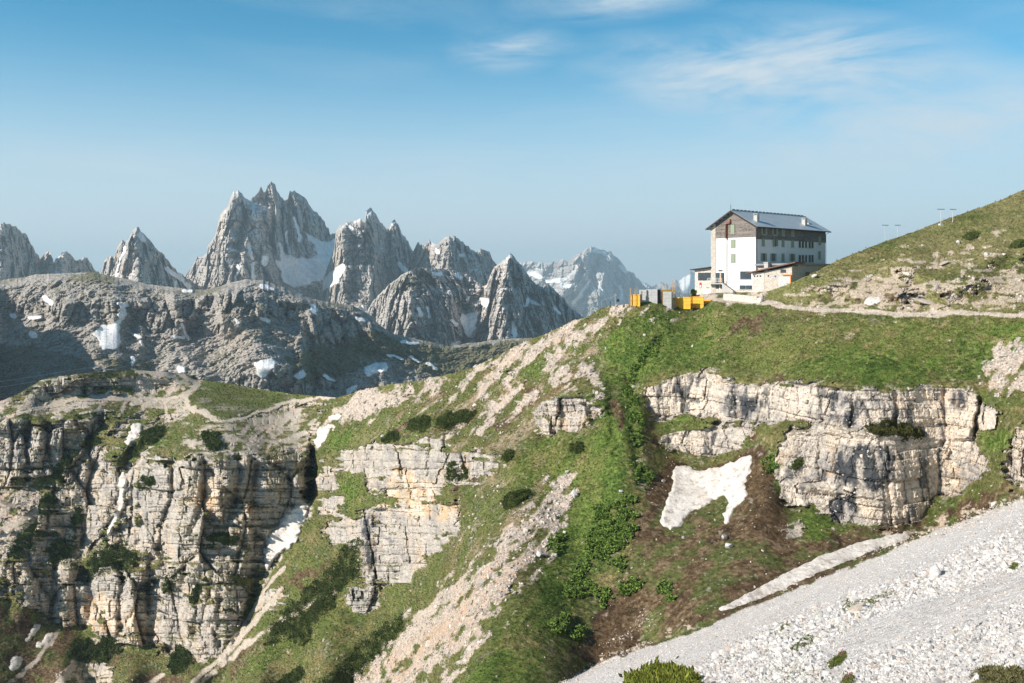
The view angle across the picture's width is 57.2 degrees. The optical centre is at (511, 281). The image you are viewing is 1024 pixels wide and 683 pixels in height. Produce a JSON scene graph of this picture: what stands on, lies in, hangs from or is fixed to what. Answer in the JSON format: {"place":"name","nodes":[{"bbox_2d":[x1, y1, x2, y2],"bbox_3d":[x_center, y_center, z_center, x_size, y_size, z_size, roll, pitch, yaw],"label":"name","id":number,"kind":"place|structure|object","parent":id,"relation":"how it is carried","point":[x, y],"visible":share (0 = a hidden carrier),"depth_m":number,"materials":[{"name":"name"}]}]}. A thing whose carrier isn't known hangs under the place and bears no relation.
{"place":"outdoors","nodes":[
{"label":"outdoors","id":0,"kind":"place"},
{"bbox_2d":[0,222,99,279],"bbox_3d":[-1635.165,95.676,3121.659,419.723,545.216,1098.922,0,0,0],"label":"tower peak","id":1,"kind":"structure","parent":0,"point":[19,257],"depth_m":2984.12,"materials":[{"name":"stone"}]},
{"bbox_2d":[101,227,204,289],"bbox_3d":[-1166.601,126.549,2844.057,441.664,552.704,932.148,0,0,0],"label":"pyramid peak","id":2,"kind":"structure","parent":0,"point":[139,257],"depth_m":2603.00,"materials":[{"name":"stone"}]},
{"bbox_2d":[184,181,335,300],"bbox_3d":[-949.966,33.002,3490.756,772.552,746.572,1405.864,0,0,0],"label":"massif peak","id":3,"kind":"structure","parent":0,"point":[270,235],"depth_m":3107.53,"materials":[{"name":"stone"}]},
{"bbox_2d":[0,272,532,400],"bbox_3d":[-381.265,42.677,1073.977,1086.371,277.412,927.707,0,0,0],"label":"ridge","id":4,"kind":"structure","parent":0,"point":[60,323],"depth_m":1195.28,"materials":[{"name":"stone"}]},
{"bbox_2d":[2,340,240,386],"bbox_3d":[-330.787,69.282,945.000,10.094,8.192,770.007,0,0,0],"label":"power cable","id":5,"kind":"object","parent":4,"relation":"on","point":[123,366],"visible":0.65,"depth_m":816.31,"materials":[{"name":"metal"}]},
{"bbox_2d":[0,328,271,381],"bbox_3d":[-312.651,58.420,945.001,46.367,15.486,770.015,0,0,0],"label":"power cable","id":6,"kind":"object","parent":4,"relation":"on","point":[121,361],"visible":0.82,"depth_m":767.72,"materials":[{"name":"metal"}]},
{"bbox_2d":[323,208,412,312],"bbox_3d":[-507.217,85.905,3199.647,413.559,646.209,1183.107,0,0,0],"label":"second massif","id":7,"kind":"structure","parent":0,"point":[370,259],"depth_m":2869.22,"materials":[{"name":"stone"}]},
{"bbox_2d":[408,236,496,285],"bbox_3d":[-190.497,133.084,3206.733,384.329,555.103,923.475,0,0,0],"label":"back crest","id":8,"kind":"object","parent":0,"point":[453,253],"visible":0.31,"depth_m":2974.82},
{"bbox_2d":[367,254,584,345],"bbox_3d":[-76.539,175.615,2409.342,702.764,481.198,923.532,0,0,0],"label":"rock dome","id":9,"kind":"object","parent":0,"point":[511,299],"visible":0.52,"depth_m":2140.88,"materials":[{"name":"stone"}]},
{"bbox_2d":[0,190,1023,682],"bbox_3d":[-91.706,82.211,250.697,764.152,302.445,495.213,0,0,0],"label":"mountainside","id":10,"kind":"structure","parent":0,"point":[134,606],"depth_m":168.83,"materials":[{"name":"stone"}]},
{"bbox_2d":[8,656,22,670],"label":"snow patch","id":11,"kind":"object","parent":10,"relation":"on","point":[16,662],"visible":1,"depth_m":298.17,"materials":[{"name":"snow"}]},
{"bbox_2d":[7,531,34,562],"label":"dwarf pine","id":12,"kind":"object","parent":10,"relation":"on","point":[18,548],"visible":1,"depth_m":326.85,"materials":[{"name":"green plant"}]},
{"bbox_2d":[25,624,40,641],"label":"snow patch","id":13,"kind":"object","parent":10,"relation":"on","point":[34,630],"visible":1,"depth_m":313.20,"materials":[{"name":"snow"}]},
{"bbox_2d":[36,632,53,647],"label":"snow patch","id":14,"kind":"object","parent":10,"relation":"on","point":[48,637],"visible":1,"depth_m":311.20,"materials":[{"name":"snow"}]},
{"bbox_2d":[36,492,57,518],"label":"dwarf pine","id":15,"kind":"object","parent":10,"relation":"on","point":[45,500],"visible":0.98,"depth_m":338.76,"materials":[{"name":"green plant"}]},
{"bbox_2d":[42,538,60,553],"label":"dwarf pine","id":16,"kind":"object","parent":10,"relation":"on","point":[55,543],"visible":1,"depth_m":333.75,"materials":[{"name":"green plant"}]},
{"bbox_2d":[48,534,78,567],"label":"dwarf pine","id":17,"kind":"object","parent":10,"relation":"on","point":[63,550],"visible":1,"depth_m":334.13,"materials":[{"name":"green plant"}]},
{"bbox_2d":[50,450,81,479],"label":"dwarf pine","id":18,"kind":"object","parent":10,"relation":"on","point":[67,459],"visible":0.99,"depth_m":344.71,"materials":[{"name":"green plant"}]},
{"bbox_2d":[68,505,85,530],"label":"dwarf pine","id":19,"kind":"object","parent":10,"relation":"on","point":[76,518],"visible":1,"depth_m":340.66,"materials":[{"name":"green plant"}]},
{"bbox_2d":[82,434,101,450],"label":"dwarf pine","id":20,"kind":"object","parent":10,"relation":"on","point":[94,440],"visible":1,"depth_m":351.17,"materials":[{"name":"green plant"}]},
{"bbox_2d":[62,631,125,667],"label":"dwarf pine","id":21,"kind":"object","parent":10,"relation":"on","point":[104,649],"visible":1,"depth_m":307.09,"materials":[{"name":"green plant"}]},
{"bbox_2d":[78,539,148,588],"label":"dwarf pine","id":22,"kind":"object","parent":10,"relation":"on","point":[106,557],"visible":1,"depth_m":316.46,"materials":[{"name":"green plant"}]},
{"bbox_2d":[105,468,127,536],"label":"snow patch","id":23,"kind":"object","parent":10,"relation":"on","point":[123,488],"visible":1,"depth_m":330.33,"materials":[{"name":"snow"}]},
{"bbox_2d":[124,423,142,446],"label":"snow patch","id":24,"kind":"object","parent":10,"relation":"on","point":[132,436],"visible":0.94,"depth_m":341.35,"materials":[{"name":"snow"}]},
{"bbox_2d":[136,474,156,490],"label":"dwarf pine","id":25,"kind":"object","parent":10,"relation":"on","point":[149,482],"visible":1,"depth_m":311.90,"materials":[{"name":"green plant"}]},
{"bbox_2d":[129,423,166,458],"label":"dwarf pine","id":26,"kind":"object","parent":10,"relation":"on","point":[150,432],"visible":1,"depth_m":331.71,"materials":[{"name":"green plant"}]},
{"bbox_2d":[159,569,186,596],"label":"dwarf pine","id":27,"kind":"object","parent":10,"relation":"on","point":[170,585],"visible":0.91,"depth_m":295.22,"materials":[{"name":"green plant"}]},
{"bbox_2d":[163,644,197,675],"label":"dwarf pine","id":28,"kind":"object","parent":10,"relation":"on","point":[179,662],"visible":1,"depth_m":279.29,"materials":[{"name":"green plant"}]},
{"bbox_2d":[186,577,210,603],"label":"dwarf pine","id":29,"kind":"object","parent":10,"relation":"on","point":[197,588],"visible":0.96,"depth_m":282.86,"materials":[{"name":"green plant"}]},
{"bbox_2d":[199,429,224,453],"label":"dwarf pine","id":30,"kind":"object","parent":10,"relation":"on","point":[214,436],"visible":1,"depth_m":300.74,"materials":[{"name":"green plant"}]},
{"bbox_2d":[199,530,243,550],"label":"dwarf pine","id":31,"kind":"object","parent":10,"relation":"on","point":[223,538],"visible":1,"depth_m":285.58,"materials":[{"name":"green plant"}]},
{"bbox_2d":[262,501,310,569],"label":"snow patch","id":32,"kind":"object","parent":10,"relation":"on","point":[284,534],"visible":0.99,"depth_m":292.07,"materials":[{"name":"snow"}]},
{"bbox_2d":[277,664,305,682],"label":"dwarf pine","id":33,"kind":"object","parent":10,"relation":"on","point":[291,677],"visible":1,"depth_m":229.77,"materials":[{"name":"green plant"}]},
{"bbox_2d":[257,536,372,652],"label":"dwarf pine","id":34,"kind":"object","parent":10,"relation":"on","point":[305,599],"visible":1,"depth_m":252.99,"materials":[{"name":"green plant"}]},
{"bbox_2d":[312,424,334,447],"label":"snow patch","id":35,"kind":"object","parent":10,"relation":"on","point":[322,431],"visible":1,"depth_m":304.67,"materials":[{"name":"snow"}]},
{"bbox_2d":[283,562,365,650],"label":"dwarf pine","id":36,"kind":"object","parent":10,"relation":"on","point":[329,587],"visible":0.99,"depth_m":243.68,"materials":[{"name":"green plant"}]},
{"bbox_2d":[328,414,341,419],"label":"snow patch","id":37,"kind":"object","parent":10,"relation":"on","point":[333,417],"visible":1,"depth_m":301.57,"materials":[{"name":"snow"}]},
{"bbox_2d":[313,597,412,682],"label":"dwarf pine","id":38,"kind":"object","parent":10,"relation":"on","point":[356,665],"visible":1,"depth_m":212.16,"materials":[{"name":"green plant"}]},
{"bbox_2d":[381,429,399,444],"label":"dwarf pine","id":39,"kind":"object","parent":10,"relation":"on","point":[393,436],"visible":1,"depth_m":236.86,"materials":[{"name":"green plant"}]},
{"bbox_2d":[404,414,431,435],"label":"dwarf pine","id":40,"kind":"object","parent":10,"relation":"on","point":[416,423],"visible":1,"depth_m":221.24,"materials":[{"name":"green plant"}]},
{"bbox_2d":[430,406,478,434],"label":"dwarf pine","id":41,"kind":"object","parent":10,"relation":"on","point":[447,420],"visible":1,"depth_m":205.96,"materials":[{"name":"green plant"}]},
{"bbox_2d":[444,460,469,486],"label":"dwarf pine","id":42,"kind":"object","parent":10,"relation":"on","point":[454,474],"visible":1,"depth_m":189.07,"materials":[{"name":"green plant"}]},
{"bbox_2d":[500,448,514,461],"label":"dwarf pine","id":43,"kind":"object","parent":10,"relation":"on","point":[507,455],"visible":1,"depth_m":169.31,"materials":[{"name":"green plant"}]},
{"bbox_2d":[0,190,1023,682],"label":"grass tufts","id":44,"kind":"object","parent":10,"relation":"on","point":[218,406],"visible":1,"depth_m":162.18,"materials":[{"name":"plant"}]},
{"bbox_2d":[498,486,533,510],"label":"dwarf pine","id":45,"kind":"object","parent":10,"relation":"on","point":[507,500],"visible":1,"depth_m":151.36,"materials":[{"name":"green plant"}]},
{"bbox_2d":[13,231,1023,682],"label":"slope rubble","id":46,"kind":"object","parent":10,"relation":"on","point":[701,399],"visible":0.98,"depth_m":146.42,"materials":[{"name":"stone"}]},
{"bbox_2d":[571,490,578,498],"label":"boulder","id":47,"kind":"object","parent":10,"relation":"on","point":[574,494],"visible":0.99,"depth_m":147.65,"materials":[{"name":"stone"}]},
{"bbox_2d":[567,441,583,453],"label":"dwarf pine","id":48,"kind":"object","parent":10,"relation":"on","point":[578,446],"visible":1,"depth_m":159.08,"materials":[{"name":"green plant"}]},
{"bbox_2d":[631,294,639,306],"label":"formwork panel","id":49,"kind":"object","parent":10,"relation":"on","point":[635,299],"visible":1,"depth_m":186.06,"materials":[{"name":"wood"}]},
{"bbox_2d":[639,290,646,301],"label":"concrete wall","id":50,"kind":"structure","parent":10,"relation":"on","point":[643,295],"depth_m":186.97,"materials":[{"name":"concrete"}]},
{"bbox_2d":[646,289,657,303],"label":"concrete wall","id":51,"kind":"structure","parent":10,"relation":"on","point":[652,295],"depth_m":186.63,"materials":[{"name":"concrete"}]},
{"bbox_2d":[658,289,661,302],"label":"rebar cage","id":52,"kind":"object","parent":10,"relation":"on","point":[660,295],"visible":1,"depth_m":186.58,"materials":[{"name":"metal"}]},
{"bbox_2d":[546,338,779,639],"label":"leafy herbs","id":53,"kind":"object","parent":10,"relation":"on","point":[604,549],"visible":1,"depth_m":133.12,"materials":[{"name":"green plant"}]},
{"bbox_2d":[618,655,711,682],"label":"dwarf pine","id":54,"kind":"object","parent":10,"relation":"on","point":[656,671],"visible":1,"depth_m":56.63,"materials":[{"name":"green plant"}]},
{"bbox_2d":[663,292,671,308],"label":"concrete wall","id":55,"kind":"structure","parent":10,"relation":"on","point":[667,299],"depth_m":186.18,"materials":[{"name":"concrete"}]},
{"bbox_2d":[662,290,674,302],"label":"formwork panel","id":56,"kind":"object","parent":10,"relation":"on","point":[666,291],"visible":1,"depth_m":186.82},
{"bbox_2d":[675,297,690,308],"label":"formwork panel","id":57,"kind":"object","parent":10,"relation":"on","point":[683,302],"visible":1,"depth_m":187.04,"materials":[{"name":"wood"}]},
{"bbox_2d":[690,289,696,296],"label":"dwarf pine","id":58,"kind":"object","parent":10,"relation":"on","point":[693,292],"visible":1,"depth_m":193.70,"materials":[{"name":"green plant"}]},
{"bbox_2d":[691,297,703,307],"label":"formwork panel","id":59,"kind":"object","parent":10,"relation":"on","point":[697,302],"visible":0.81,"depth_m":187.49,"materials":[{"name":"wood"}]},
{"bbox_2d":[660,455,751,529],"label":"snow patch","id":60,"kind":"object","parent":10,"relation":"on","point":[692,489],"visible":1,"depth_m":141.20,"materials":[{"name":"snow"}]},
{"bbox_2d":[711,652,719,658],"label":"limestone block","id":61,"kind":"object","parent":10,"relation":"on","point":[714,654],"depth_m":61.99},
{"bbox_2d":[719,649,727,655],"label":"limestone block","id":62,"kind":"object","parent":10,"relation":"on","point":[722,651],"depth_m":62.35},
{"bbox_2d":[725,543,732,547],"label":"boulder","id":63,"kind":"object","parent":10,"relation":"on","point":[728,545],"visible":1,"depth_m":121.44,"materials":[{"name":"stone"}]},
{"bbox_2d":[723,294,758,302],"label":"retaining wall","id":64,"kind":"structure","parent":10,"relation":"on","point":[742,298],"depth_m":180.99,"materials":[{"name":"concrete"}]},
{"bbox_2d":[690,205,830,294],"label":"mountain hut","id":65,"kind":"object","parent":10,"relation":"on","point":[755,251],"visible":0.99,"depth_m":194.61,"materials":[{"name":"plaster"},{"name":"wood"},{"name":"metal"}]},
{"bbox_2d":[716,273,723,282],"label":"door","id":66,"kind":"structure","parent":65,"relation":"in","point":[719,276],"depth_m":196.22,"materials":[{"name":"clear glass"}]},
{"bbox_2d":[730,224,734,233],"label":"window","id":67,"kind":"structure","parent":65,"relation":"in","point":[732,226],"depth_m":193.94,"materials":[{"name":"green wood"}]},
{"bbox_2d":[730,254,735,262],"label":"window","id":68,"kind":"structure","parent":65,"relation":"in","point":[732,255],"depth_m":193.91,"materials":[{"name":"green wood"}]},
{"bbox_2d":[740,271,750,279],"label":"window","id":69,"kind":"structure","parent":65,"relation":"in","point":[743,276],"depth_m":191.91,"materials":[{"name":"black glass"}]},
{"bbox_2d":[761,228,766,234],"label":"window","id":70,"kind":"structure","parent":65,"relation":"in","point":[763,230],"depth_m":191.89,"materials":[{"name":"grey paint"}]},
{"bbox_2d":[761,253,766,261],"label":"window","id":71,"kind":"structure","parent":65,"relation":"in","point":[763,255],"depth_m":191.82,"materials":[{"name":"grey paint"}]},
{"bbox_2d":[770,253,775,261],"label":"window","id":72,"kind":"structure","parent":65,"relation":"in","point":[772,255],"depth_m":194.03,"materials":[{"name":"grey paint"}]},
{"bbox_2d":[772,228,777,235],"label":"window","id":73,"kind":"structure","parent":65,"relation":"in","point":[774,231],"depth_m":194.36,"materials":[{"name":"grey paint"}]},
{"bbox_2d":[772,239,777,246],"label":"window","id":74,"kind":"structure","parent":65,"relation":"in","point":[775,242],"depth_m":194.51,"materials":[{"name":"grey paint"}]},
{"bbox_2d":[781,253,784,261],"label":"window","id":75,"kind":"structure","parent":65,"relation":"in","point":[782,254],"depth_m":196.46,"materials":[{"name":"grey paint"}]},
{"bbox_2d":[790,254,794,261],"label":"window","id":76,"kind":"structure","parent":65,"relation":"in","point":[792,256],"depth_m":199.07,"materials":[{"name":"grey paint"}]},
{"bbox_2d":[760,666,767,671],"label":"limestone block","id":77,"kind":"object","parent":10,"relation":"on","point":[763,669],"depth_m":44.42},
{"bbox_2d":[777,649,785,656],"bbox_3d":[14.070,19.265,48.628,0.593,0.484,0.384,0,0,-17],"label":"limestone block","id":78,"kind":"object","parent":10,"relation":"on","point":[780,652],"depth_m":48.59,"materials":[{"name":"stone"}]},
{"bbox_2d":[777,656,788,663],"bbox_3d":[13.334,18.570,46.080,0.724,0.477,0.520,0,0,-37],"label":"limestone block","id":79,"kind":"object","parent":10,"relation":"on","point":[781,658],"depth_m":45.94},
{"bbox_2d":[562,499,1023,682],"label":"scree gravel","id":80,"kind":"structure","parent":10,"relation":"on","point":[817,590],"depth_m":68.79,"materials":[{"name":"gravel"}]},
{"bbox_2d":[789,458,806,470],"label":"dwarf pine","id":81,"kind":"object","parent":10,"relation":"on","point":[797,463],"visible":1,"depth_m":134.27,"materials":[{"name":"green plant"}]},
{"bbox_2d":[790,634,813,652],"bbox_3d":[15.948,19.681,51.631,1.467,2.971,10.823,0,0,17],"label":"cushion plant","id":82,"kind":"object","parent":10,"relation":"on","point":[800,644],"visible":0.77,"depth_m":49.86,"materials":[{"name":"green plant"}]},
{"bbox_2d":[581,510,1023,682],"bbox_3d":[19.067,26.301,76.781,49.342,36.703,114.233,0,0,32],"label":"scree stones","id":83,"kind":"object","parent":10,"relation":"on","point":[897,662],"visible":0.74,"depth_m":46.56,"materials":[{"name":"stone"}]},
{"bbox_2d":[806,664,813,671],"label":"limestone block","id":84,"kind":"object","parent":10,"relation":"on","point":[810,667],"depth_m":39.08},
{"bbox_2d":[719,531,909,610],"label":"snow patch","id":85,"kind":"object","parent":10,"relation":"on","point":[820,563],"visible":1,"depth_m":114.16,"materials":[{"name":"snow"}]},
{"bbox_2d":[826,646,846,669],"bbox_3d":[13.523,15.717,39.139,0.908,1.184,4.959,0,0,22],"label":"cushion plant","id":86,"kind":"object","parent":10,"relation":"on","point":[838,659],"visible":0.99,"depth_m":38.68,"materials":[{"name":"green plant"}]},
{"bbox_2d":[841,668,854,682],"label":"cushion plant","id":87,"kind":"object","parent":10,"relation":"on","point":[845,679],"visible":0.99,"depth_m":32.89,"materials":[{"name":"green plant"}]},
{"bbox_2d":[849,595,858,601],"bbox_3d":[23.373,21.650,63.961,0.672,0.612,0.545,-19,-19,22],"label":"boulder","id":88,"kind":"object","parent":10,"relation":"on","point":[853,597],"visible":0.59,"depth_m":63.92,"materials":[{"name":"stone"}]},
{"bbox_2d":[848,602,866,612],"bbox_3d":[20.761,19.682,56.397,1.328,0.396,1.034,-17,-9,-9],"label":"boulder","id":89,"kind":"object","parent":10,"relation":"on","point":[855,607],"visible":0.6,"depth_m":56.39,"materials":[{"name":"beige stone"}]},
{"bbox_2d":[842,585,896,614],"bbox_3d":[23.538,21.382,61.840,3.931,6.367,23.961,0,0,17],"label":"cushion plant","id":90,"kind":"object","parent":10,"relation":"on","point":[869,601],"visible":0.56,"depth_m":59.92,"materials":[{"name":"green plant"}]},
{"bbox_2d":[864,611,874,617],"bbox_3d":[19.218,18.078,50.499,0.715,0.344,0.410,-31,-1,-33],"label":"limestone block","id":91,"kind":"object","parent":10,"relation":"on","point":[871,614],"depth_m":50.50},
{"bbox_2d":[864,296,880,304],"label":"snow patch","id":92,"kind":"object","parent":10,"relation":"on","point":[871,300],"visible":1,"depth_m":159.76,"materials":[{"name":"snow"}]},
{"bbox_2d":[883,665,891,670],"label":"limestone block","id":93,"kind":"object","parent":10,"relation":"on","point":[886,668],"depth_m":31.94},
{"bbox_2d":[864,416,925,443],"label":"dwarf pine","id":94,"kind":"object","parent":10,"relation":"on","point":[882,430],"visible":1,"depth_m":128.83,"materials":[{"name":"green plant"}]},
{"bbox_2d":[897,649,904,655],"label":"limestone block","id":95,"kind":"object","parent":10,"relation":"on","point":[900,651],"depth_m":33.98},
{"bbox_2d":[912,298,933,304],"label":"boulder","id":96,"kind":"object","parent":10,"relation":"on","point":[926,301],"visible":1,"depth_m":152.15,"materials":[{"name":"beige stone"}]},
{"bbox_2d":[929,564,940,577],"bbox_3d":[26.487,18.299,58.814,0.740,0.578,1.942,-12,12,26],"label":"boulder","id":97,"kind":"object","parent":10,"relation":"on","point":[934,570],"visible":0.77,"depth_m":58.70,"materials":[{"name":"stone"}]},
{"bbox_2d":[944,580,955,585],"bbox_3d":[23.685,16.345,50.626,0.778,0.508,0.348,7,-22,14],"label":"limestone block","id":98,"kind":"object","parent":10,"relation":"on","point":[949,582],"depth_m":50.64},
{"bbox_2d":[961,671,972,678],"bbox_3d":[12.678,10.952,26.059,0.426,0.295,0.306,18,-10,13],"label":"limestone block","id":99,"kind":"object","parent":10,"relation":"on","point":[965,674],"depth_m":25.98,"materials":[{"name":"stone"}]},
{"bbox_2d":[961,230,979,241],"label":"dwarf pine","id":100,"kind":"object","parent":10,"relation":"on","point":[970,235],"visible":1,"depth_m":170.93,"materials":[{"name":"green plant"}]},
{"bbox_2d":[970,619,979,626],"bbox_3d":[16.876,12.485,34.194,0.363,0.367,0.507,-7,2,17],"label":"limestone block","id":101,"kind":"object","parent":10,"relation":"on","point":[975,622],"depth_m":34.12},
{"bbox_2d":[971,673,980,681],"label":"limestone block","id":102,"kind":"object","parent":10,"relation":"on","point":[976,676],"depth_m":24.89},
{"bbox_2d":[977,663,992,666],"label":"limestone block","id":103,"kind":"object","parent":10,"relation":"on","point":[981,664],"depth_m":26.20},
{"bbox_2d":[969,661,1023,682],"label":"alpine shrub","id":104,"kind":"object","parent":10,"relation":"on","point":[988,673],"visible":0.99,"depth_m":23.97,"materials":[{"name":"green plant"}]},
{"bbox_2d":[1000,652,1009,660],"bbox_3d":[13.910,10.615,26.491,0.253,0.330,0.208,0,0,-3],"label":"limestone block","id":105,"kind":"object","parent":10,"relation":"on","point":[1005,655],"depth_m":26.48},
{"bbox_2d":[1003,660,1017,668],"bbox_3d":[13.173,10.223,24.812,0.249,0.416,0.405,43,-37,-14],"label":"limestone block","id":106,"kind":"object","parent":10,"relation":"on","point":[1011,663],"depth_m":24.83,"materials":[{"name":"stone"}]},
{"bbox_2d":[1003,561,1019,571],"bbox_3d":[25.647,14.644,48.164,0.728,0.914,4.849,0,0,30],"label":"cushion plant","id":107,"kind":"object","parent":10,"relation":"on","point":[1013,565],"visible":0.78,"depth_m":47.97,"materials":[{"name":"green plant"}]},
{"bbox_2d":[1008,238,1023,249],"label":"dwarf pine","id":108,"kind":"object","parent":10,"relation":"on","point":[1019,242],"visible":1,"depth_m":161.53,"materials":[{"name":"green plant"}]},
{"bbox_2d":[0,0,1023,286],"label":"sky","id":109,"kind":"structure","parent":0,"point":[545,131],"materials":[{"name":"blue"}]},
{"bbox_2d":[519,246,649,316],"bbox_3d":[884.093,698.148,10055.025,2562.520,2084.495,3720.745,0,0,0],"label":"hazy range","id":110,"kind":"structure","parent":0,"point":[586,282],"depth_m":8836.83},
{"bbox_2d":[643,271,694,297],"bbox_3d":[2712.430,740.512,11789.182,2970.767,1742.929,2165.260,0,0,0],"label":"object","id":111,"kind":"structure","parent":0,"point":[683,286],"depth_m":11205.69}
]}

